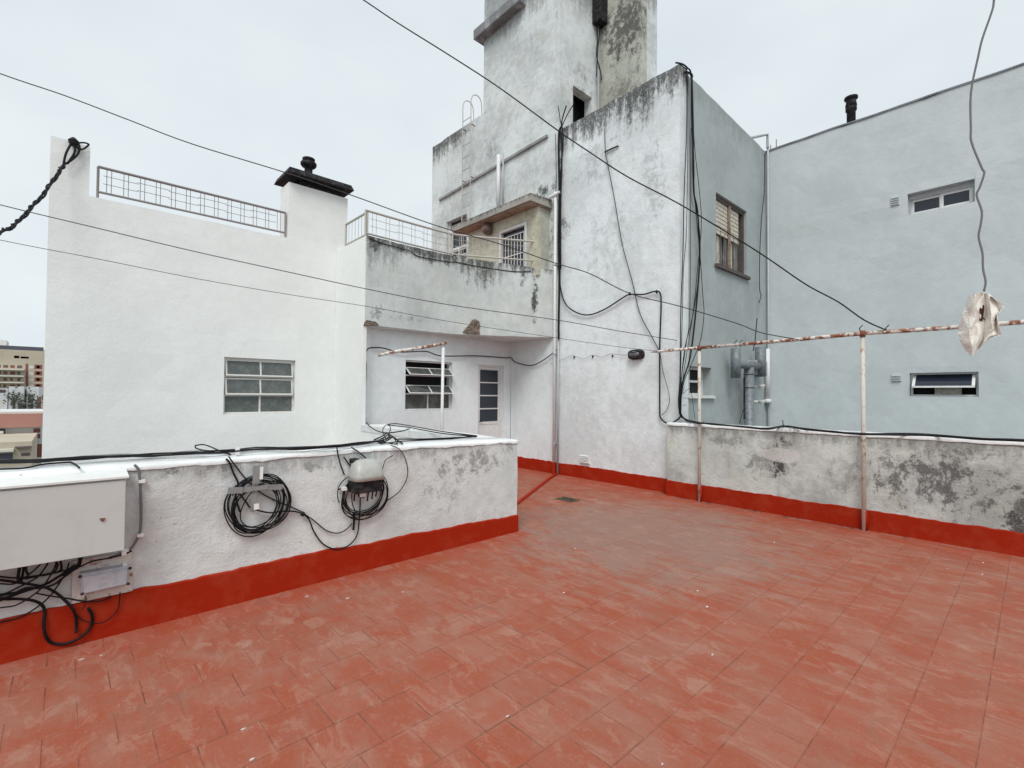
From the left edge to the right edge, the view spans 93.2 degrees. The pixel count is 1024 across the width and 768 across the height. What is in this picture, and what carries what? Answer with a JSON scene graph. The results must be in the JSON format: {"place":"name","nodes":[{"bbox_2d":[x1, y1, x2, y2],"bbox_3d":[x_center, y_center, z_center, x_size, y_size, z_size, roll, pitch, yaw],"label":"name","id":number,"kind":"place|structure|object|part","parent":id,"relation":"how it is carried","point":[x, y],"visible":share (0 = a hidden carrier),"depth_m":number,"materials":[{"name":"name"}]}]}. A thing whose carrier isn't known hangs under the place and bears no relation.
{"place":"outdoors","nodes":[
{"label":"outdoors","id":0,"kind":"place"},
{"bbox_2d":[0,388,8,408],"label":"white house","id":1,"kind":"structure","parent":0,"point":[3,397],"depth_m":56.68,"materials":[{"name":"beige paint"}]},
{"bbox_2d":[3,387,25,408],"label":"roof tree","id":2,"kind":"object","parent":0,"point":[12,401],"visible":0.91,"depth_m":54.01,"materials":[{"name":"green plant"}]},
{"bbox_2d":[8,386,26,408],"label":"white house","id":3,"kind":"structure","parent":0,"point":[23,390],"depth_m":54.65,"materials":[{"name":"grey paint"}]},
{"bbox_2d":[0,409,42,464],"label":"pink roofed house","id":4,"kind":"structure","parent":0,"point":[21,420],"depth_m":42.15,"materials":[{"name":"beige"}]},
{"bbox_2d":[33,428,39,432],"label":"window","id":5,"kind":"structure","parent":4,"relation":"in","point":[35,430],"depth_m":42.81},
{"bbox_2d":[37,444,41,456],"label":"window","id":6,"kind":"structure","parent":4,"relation":"in","point":[39,446],"depth_m":42.93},
{"bbox_2d":[26,387,41,408],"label":"white house","id":7,"kind":"structure","parent":0,"point":[38,390],"depth_m":57.06,"materials":[{"name":"white paint"}]},
{"bbox_2d":[0,467,1023,767],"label":"floor","id":8,"kind":"structure","parent":0,"point":[564,635],"depth_m":2.89,"materials":[{"name":"red tile"}]},
{"bbox_2d":[0,424,518,664],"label":"parapet wall","id":9,"kind":"structure","parent":8,"relation":"on","point":[194,553],"depth_m":3.82,"materials":[{"name":"white paint"}]},
{"bbox_2d":[0,469,128,570],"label":"utility cabinet","id":10,"kind":"object","parent":9,"relation":"attached to","point":[52,518],"visible":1,"depth_m":2.86,"materials":[{"name":"white metal"}]},
{"bbox_3d":[-3.045,0.810,2.505,1.637,0.439,0.018,2,-2,-43],"label":"door","id":11,"kind":"part","parent":10,"relation":"part of","materials":[{"name":"grey paint"}]},
{"bbox_2d":[0,550,131,645],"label":"cable tangle","id":12,"kind":"object","parent":9,"relation":"hanging from","point":[64,574],"visible":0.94,"depth_m":2.94,"materials":[{"name":"black rubber"}]},
{"bbox_2d":[72,551,132,603],"bbox_3d":[-2.618,1.246,3.108,0.300,0.265,0.107,2,-2,-43],"label":"junction box","id":13,"kind":"object","parent":9,"relation":"attached to","point":[101,578],"visible":1,"depth_m":3.10,"materials":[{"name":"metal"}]},
{"bbox_2d":[110,464,142,558],"bbox_3d":[-2.554,0.837,3.210,0.173,0.606,0.015,2,-2,-43],"label":"wall cable","id":14,"kind":"object","parent":9,"relation":"attached to","point":[140,503],"depth_m":3.25,"materials":[{"name":"grey"}]},
{"bbox_2d":[0,425,402,469],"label":"cable bundle","id":15,"kind":"object","parent":9,"relation":"on","point":[198,451],"visible":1,"depth_m":3.60,"materials":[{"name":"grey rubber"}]},
{"bbox_2d":[227,465,282,511],"bbox_3d":[-1.974,0.799,3.716,0.383,0.354,0.113,2,-2,-43],"label":"cross bracket","id":16,"kind":"object","parent":9,"relation":"attached to","point":[257,474],"visible":1,"depth_m":3.69,"materials":[{"name":"metal"}]},
{"bbox_2d":[223,456,301,536],"bbox_3d":[-1.919,0.861,3.786,0.589,0.634,0.048,2,-2,-43],"label":"cable coil","id":17,"kind":"object","parent":16,"relation":"hanging from","point":[237,524],"visible":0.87,"depth_m":3.73,"materials":[{"name":"black rubber"}]},
{"bbox_2d":[300,445,407,549],"bbox_3d":[-1.360,0.988,4.300,1.007,0.897,0.046,2,-2,-43],"label":"cable coil","id":18,"kind":"object","parent":9,"relation":"hanging from","point":[346,506],"visible":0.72,"depth_m":4.27,"materials":[{"name":"black rubber"}]},
{"bbox_2d":[341,458,383,500],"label":"splice dome","id":19,"kind":"structure","parent":9,"relation":"attached to","point":[366,475],"depth_m":4.20,"materials":[{"name":"plastic"}]},
{"bbox_2d":[366,422,476,441],"bbox_3d":[-1.657,0.655,7.457,1.043,0.015,4.619,1,-1,-23],"label":"cable run","id":20,"kind":"object","parent":9,"relation":"on","point":[427,439],"visible":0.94,"depth_m":6.03,"materials":[{"name":"black rubber"}]},
{"bbox_2d":[378,342,446,429],"bbox_3d":[-1.630,0.499,8.018,1.285,2.507,0.054,2,-2,-43],"label":"clothesline frame","id":21,"kind":"object","parent":8,"relation":"on","point":[442,369],"visible":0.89,"depth_m":8.38,"materials":[{"name":"white paint"}]},
{"bbox_2d":[517,473,556,504],"bbox_3d":[0.453,1.762,8.282,0.075,0.056,2.819,0,-1,17],"label":"floor pipe","id":22,"kind":"object","parent":8,"relation":"on","point":[523,498],"visible":0.86,"depth_m":7.97,"materials":[{"name":"red paint"}]},
{"bbox_2d":[555,496,580,502],"bbox_3d":[0.845,1.752,7.352,0.220,0.012,0.320,2,-2,-43],"label":"floor drain","id":23,"kind":"object","parent":8,"relation":"on","point":[568,499],"visible":1,"depth_m":7.34,"materials":[{"name":"black metal"}]},
{"bbox_2d":[651,320,1023,530],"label":"clothesline frame","id":24,"kind":"object","parent":8,"relation":"on","point":[862,334],"visible":1,"depth_m":5.82,"materials":[{"name":"white metal"}]},
{"bbox_2d":[1,240,652,350],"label":"overhead wire","id":25,"kind":"object","parent":24,"relation":"attached to","point":[306,297],"visible":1,"depth_m":6.21,"materials":[{"name":"grey"}]},
{"bbox_2d":[0,73,798,339],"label":"overhead wire","id":26,"kind":"object","parent":24,"relation":"attached to","point":[382,206],"visible":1,"depth_m":5.64,"materials":[{"name":"grey"}]},
{"bbox_2d":[363,0,885,330],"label":"overhead wire","id":27,"kind":"object","parent":24,"relation":"attached to","point":[624,174],"visible":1,"depth_m":5.97,"materials":[{"name":"black"}]},
{"bbox_2d":[958,291,1003,355],"bbox_3d":[4.864,-0.627,5.035,0.148,0.666,0.353,2,-2,-43],"label":"torn sheet","id":28,"kind":"object","parent":24,"relation":"hanging from","point":[979,326],"visible":1,"depth_m":5.04,"materials":[{"name":"white plastic"}]},
{"bbox_2d":[666,422,1023,557],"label":"parapet wall","id":29,"kind":"structure","parent":8,"relation":"on","point":[967,493],"depth_m":5.83,"materials":[{"name":"white paint"}]},
{"bbox_2d":[687,406,1023,441],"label":"cable bundle","id":30,"kind":"object","parent":29,"relation":"on","point":[908,434],"visible":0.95,"depth_m":5.22,"materials":[{"name":"black rubber"}]},
{"bbox_2d":[0,0,1023,349],"label":"sky","id":31,"kind":"structure","parent":0,"point":[342,85],"materials":[{"name":"white"}]},
{"bbox_2d":[969,0,994,291],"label":"hanging wire","id":32,"kind":"object","parent":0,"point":[978,159],"visible":0.99,"depth_m":5.09,"materials":[{"name":"grey"}]},
{"bbox_3d":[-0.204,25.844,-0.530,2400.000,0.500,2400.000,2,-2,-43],"label":"ground","id":33,"kind":"structure","parent":0,"visible":0},
{"bbox_2d":[0,432,37,467],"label":"white house","id":34,"kind":"structure","parent":33,"relation":"on","point":[18,445],"depth_m":35.24,"materials":[{"name":"beige"}]},
{"bbox_2d":[0,453,12,458],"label":"window","id":35,"kind":"structure","parent":34,"relation":"in","point":[4,455],"depth_m":34.63,"materials":[{"name":"grey"}]},
{"bbox_2d":[0,345,44,407],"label":"apartment building","id":36,"kind":"structure","parent":33,"relation":"on","point":[21,366],"depth_m":77.42,"materials":[{"name":"beige"}]},
{"bbox_2d":[0,340,8,345],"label":"rooftop room","id":37,"kind":"object","parent":36,"relation":"on","point":[4,342],"visible":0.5,"depth_m":81.69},
{"bbox_2d":[13,394,42,408],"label":"roof tree","id":38,"kind":"object","parent":33,"relation":"on","point":[29,406],"visible":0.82,"depth_m":54.81,"materials":[{"name":"green plant"}]},
{"bbox_2d":[14,387,42,408],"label":"roof tree","id":39,"kind":"object","parent":33,"relation":"on","point":[31,400],"visible":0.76,"depth_m":54.80,"materials":[{"name":"green plant"}]},
{"bbox_2d":[42,135,553,464],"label":"annex building","id":40,"kind":"structure","parent":33,"relation":"on","point":[138,360],"depth_m":8.19,"materials":[{"name":"white paint"}]},
{"bbox_2d":[0,137,89,235],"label":"twisted cable","id":41,"kind":"object","parent":40,"relation":"attached to","point":[74,142],"visible":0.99,"depth_m":6.26,"materials":[{"name":"black rubber"}]},
{"bbox_2d":[96,165,286,236],"bbox_3d":[-4.909,-2.828,7.674,2.541,0.452,0.040,2,-2,-43],"label":"roof railing","id":42,"kind":"object","parent":40,"relation":"on","point":[175,186],"visible":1,"depth_m":7.53,"materials":[{"name":"grey metal"}]},
{"bbox_2d":[223,357,293,413],"bbox_3d":[-4.276,0.037,8.221,1.101,0.921,0.100,2,-2,-43],"label":"window","id":43,"kind":"structure","parent":40,"relation":"in","point":[248,394],"depth_m":8.19,"materials":[{"name":"grey glass"}]},
{"bbox_2d":[345,212,368,245],"bbox_3d":[-2.774,-2.724,8.624,0.040,0.477,0.896,2,-2,-43],"label":"roof railing","id":44,"kind":"object","parent":40,"relation":"on","point":[351,221],"visible":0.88,"depth_m":8.61,"materials":[{"name":"white metal"}]},
{"bbox_2d":[405,360,453,409],"bbox_3d":[-1.590,0.032,9.356,1.056,0.941,0.220,2,-2,-43],"label":"window","id":45,"kind":"structure","parent":40,"relation":"in","point":[419,397],"depth_m":9.36,"materials":[{"name":"white paint"}]},
{"bbox_2d":[364,209,533,260],"bbox_3d":[-1.063,-2.703,9.281,3.516,0.507,0.497,1,-1,-27],"label":"balcony railing","id":46,"kind":"object","parent":40,"relation":"on","point":[419,225],"visible":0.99,"depth_m":9.39,"materials":[{"name":"grey metal"}]},
{"bbox_2d":[366,347,556,372],"bbox_3d":[-1.047,-0.070,9.657,3.726,1.323,1.321,1,-1,-21],"label":"wall cable","id":47,"kind":"object","parent":40,"relation":"attached to","point":[457,356],"depth_m":9.75,"materials":[{"name":"black rubber"}]},
{"bbox_2d":[478,365,502,437],"bbox_3d":[-0.486,0.706,10.440,0.716,2.208,0.092,2,-2,-43],"label":"door","id":48,"kind":"structure","parent":40,"relation":"in","point":[490,382],"depth_m":10.48,"materials":[{"name":"white paint"}]},
{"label":"yard floor","id":49,"kind":"structure","parent":0,"visible":0},
{"bbox_2d":[431,0,766,493],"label":"stair tower building","id":50,"kind":"structure","parent":49,"relation":"on","point":[595,61],"depth_m":9.41,"materials":[{"name":"white paint"}]},
{"bbox_2d":[0,204,676,340],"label":"overhead wire","id":51,"kind":"object","parent":50,"relation":"attached to","point":[314,277],"visible":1,"depth_m":6.21,"materials":[{"name":"grey"}]},
{"bbox_2d":[449,217,466,257],"bbox_3d":[-1.353,-3.506,12.481,0.110,1.500,0.860,2,-2,-43],"label":"window","id":52,"kind":"structure","parent":50,"relation":"in","point":[455,242],"depth_m":12.61,"materials":[{"name":"white paint"}]},
{"bbox_2d":[461,94,481,256],"bbox_3d":[-1.004,-4.758,12.063,0.373,4.792,0.353,2,-2,-43],"label":"steel ladder","id":53,"kind":"object","parent":50,"relation":"attached to","point":[465,157],"visible":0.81,"depth_m":12.03,"materials":[{"name":"grey metal"}]},
{"bbox_2d":[482,223,492,234],"bbox_3d":[-0.552,-3.462,10.810,0.260,0.276,0.260,2,-2,-43],"label":"globe lamp","id":54,"kind":"object","parent":50,"relation":"attached to","point":[487,228],"visible":1,"depth_m":10.72,"materials":[{"name":"brown"}]},
{"bbox_2d":[499,221,526,266],"bbox_3d":[0.041,-2.779,10.328,0.105,1.140,0.860,2,-2,-43],"label":"window","id":55,"kind":"structure","parent":50,"relation":"in","point":[521,234],"depth_m":10.34,"materials":[{"name":"white paint"}]},
{"bbox_2d":[551,191,558,473],"bbox_3d":[0.891,-1.043,9.750,0.103,5.700,0.150,2,-2,-43],"label":"downpipe","id":56,"kind":"object","parent":50,"relation":"attached to","point":[554,354],"visible":0.91,"depth_m":9.72,"materials":[{"name":"grey metal"}]},
{"bbox_2d":[555,102,574,338],"bbox_3d":[1.022,-3.268,9.649,0.040,4.747,0.572,2,-2,-43],"label":"cable bundle","id":57,"kind":"object","parent":50,"relation":"attached to","point":[560,136],"visible":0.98,"depth_m":9.70,"materials":[{"name":"black rubber"}]},
{"bbox_2d":[580,455,589,463],"bbox_3d":[1.376,1.430,9.196,0.045,0.158,0.232,2,-2,-43],"label":"wall vent","id":58,"kind":"object","parent":50,"relation":"attached to","point":[585,460],"depth_m":9.18,"materials":[{"name":"white paint"}]},
{"bbox_2d":[560,269,681,422],"bbox_3d":[1.832,-0.828,8.735,0.025,2.993,2.616,2,-2,-43],"label":"wall cable","id":59,"kind":"object","parent":50,"relation":"attached to","point":[659,334],"depth_m":8.05,"materials":[{"name":"black rubber"}]},
{"bbox_2d":[604,128,658,349],"bbox_3d":[2.086,-2.648,8.523,0.015,4.206,1.139,2,-2,-43],"label":"wall cable","id":60,"kind":"object","parent":50,"relation":"attached to","point":[623,248],"depth_m":8.63,"materials":[{"name":"grey rubber"}]},
{"bbox_2d":[628,349,644,359],"bbox_3d":[2.123,-0.511,8.373,0.131,0.176,0.310,2,-2,-43],"label":"bulkhead lamp","id":61,"kind":"object","parent":50,"relation":"attached to","point":[636,354],"visible":0.98,"depth_m":8.32,"materials":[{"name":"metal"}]},
{"bbox_2d":[660,353,669,414],"bbox_3d":[2.511,-0.017,7.969,0.010,1.075,0.186,2,-2,-43],"label":"wall cable","id":62,"kind":"object","parent":50,"relation":"attached to","point":[666,384],"depth_m":7.95,"materials":[{"name":"grey rubber"}]},
{"bbox_2d":[675,62,703,421],"bbox_3d":[2.946,-2.293,7.983,0.926,5.898,0.070,2,-2,-43],"label":"cable bundle","id":63,"kind":"object","parent":50,"relation":"attached to","point":[681,380],"visible":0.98,"depth_m":7.99,"materials":[{"name":"black rubber"}]},
{"bbox_2d":[688,367,715,397],"bbox_3d":[3.193,-0.022,8.395,0.920,0.538,0.265,2,-2,-43],"label":"window","id":64,"kind":"structure","parent":50,"relation":"in","point":[693,371],"depth_m":8.57,"materials":[{"name":"white paint"}]},
{"bbox_2d":[714,195,750,279],"bbox_3d":[4.163,-2.787,9.290,1.470,1.380,0.230,2,-2,-43],"label":"window","id":65,"kind":"structure","parent":50,"relation":"in","point":[727,214],"depth_m":9.30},
{"bbox_2d":[731,318,765,425],"bbox_3d":[4.483,1.881,9.144,1.344,6.285,0.218,2,-2,-43],"label":"heater flue","id":66,"kind":"object","parent":50,"relation":"attached to","point":[748,367],"visible":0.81,"depth_m":9.11,"materials":[{"name":"grey metal"}]},
{"bbox_2d":[749,360,766,375],"bbox_3d":[4.951,-0.319,9.764,0.546,0.287,0.205,2,-2,-43],"label":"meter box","id":67,"kind":"object","parent":50,"relation":"attached to","point":[756,372],"visible":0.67,"depth_m":9.56,"materials":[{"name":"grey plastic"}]},
{"bbox_2d":[754,400,764,404],"bbox_3d":[4.901,0.363,9.673,0.120,0.090,0.277,2,-2,-43],"label":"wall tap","id":68,"kind":"object","parent":50,"relation":"attached to","point":[761,402],"depth_m":9.60,"materials":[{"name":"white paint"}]},
{"bbox_2d":[754,384,764,388],"bbox_3d":[4.905,0.056,9.681,0.120,0.090,0.277,2,-2,-43],"label":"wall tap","id":69,"kind":"object","parent":50,"relation":"attached to","point":[761,386],"depth_m":9.59,"materials":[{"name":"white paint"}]},
{"bbox_2d":[759,154,764,302],"bbox_3d":[5.200,-3.261,10.076,0.350,3.208,0.016,2,-2,-43],"label":"wall cable","id":70,"kind":"object","parent":50,"relation":"attached to","point":[760,228],"depth_m":10.04,"materials":[{"name":"grey rubber"}]},
{"bbox_2d":[764,148,770,425],"bbox_3d":[5.414,-0.122,10.261,0.153,9.950,0.150,2,-2,-43],"label":"corner pipe","id":71,"kind":"object","parent":50,"relation":"attached to","point":[767,399],"visible":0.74,"depth_m":10.31,"materials":[{"name":"white paint"}]},
{"bbox_2d":[750,133,768,147],"bbox_3d":[5.213,-5.226,10.249,0.663,0.313,0.081,1,-1,-30],"label":"overflow pipe","id":72,"kind":"object","parent":71,"relation":"attached to","point":[762,135],"visible":0.86,"depth_m":10.35,"materials":[{"name":"grey plastic"}]},
{"bbox_2d":[765,63,1023,438],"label":"blue grey building","id":73,"kind":"structure","parent":49,"relation":"on","point":[843,231],"depth_m":8.71,"materials":[{"name":"paint"}]},
{"bbox_2d":[844,94,857,121],"bbox_3d":[6.694,-5.202,9.561,0.360,0.940,0.360,2,-2,-43],"label":"roof flue","id":74,"kind":"object","parent":73,"relation":"on","point":[850,101],"visible":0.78,"depth_m":9.50,"materials":[{"name":"metal"}]},
{"bbox_2d":[891,195,899,206],"bbox_3d":[6.966,-3.332,8.807,0.030,0.178,0.128,2,-2,-43],"label":"wall vent","id":75,"kind":"object","parent":73,"relation":"attached to","point":[895,200],"depth_m":8.80,"materials":[{"name":"blue paint"}]},
{"bbox_2d":[891,374,901,381],"bbox_3d":[6.938,-0.111,8.743,0.030,0.130,0.146,2,-2,-43],"label":"wall vent","id":76,"kind":"object","parent":73,"relation":"attached to","point":[896,377],"depth_m":8.74,"materials":[{"name":"blue paint"}]},
{"bbox_2d":[909,181,974,214],"bbox_3d":[7.489,-3.215,8.458,0.070,0.384,0.869,2,-2,-43],"label":"window","id":77,"kind":"structure","parent":73,"relation":"in","point":[963,193],"depth_m":8.43,"materials":[{"name":"grey plastic"}]},
{"bbox_2d":[911,372,978,396],"bbox_3d":[7.446,0.009,8.360,0.340,0.410,0.884,2,-2,-43],"label":"window","id":78,"kind":"structure","parent":73,"relation":"in","point":[961,384],"depth_m":8.32,"materials":[{"name":"white paint"}]}
]}

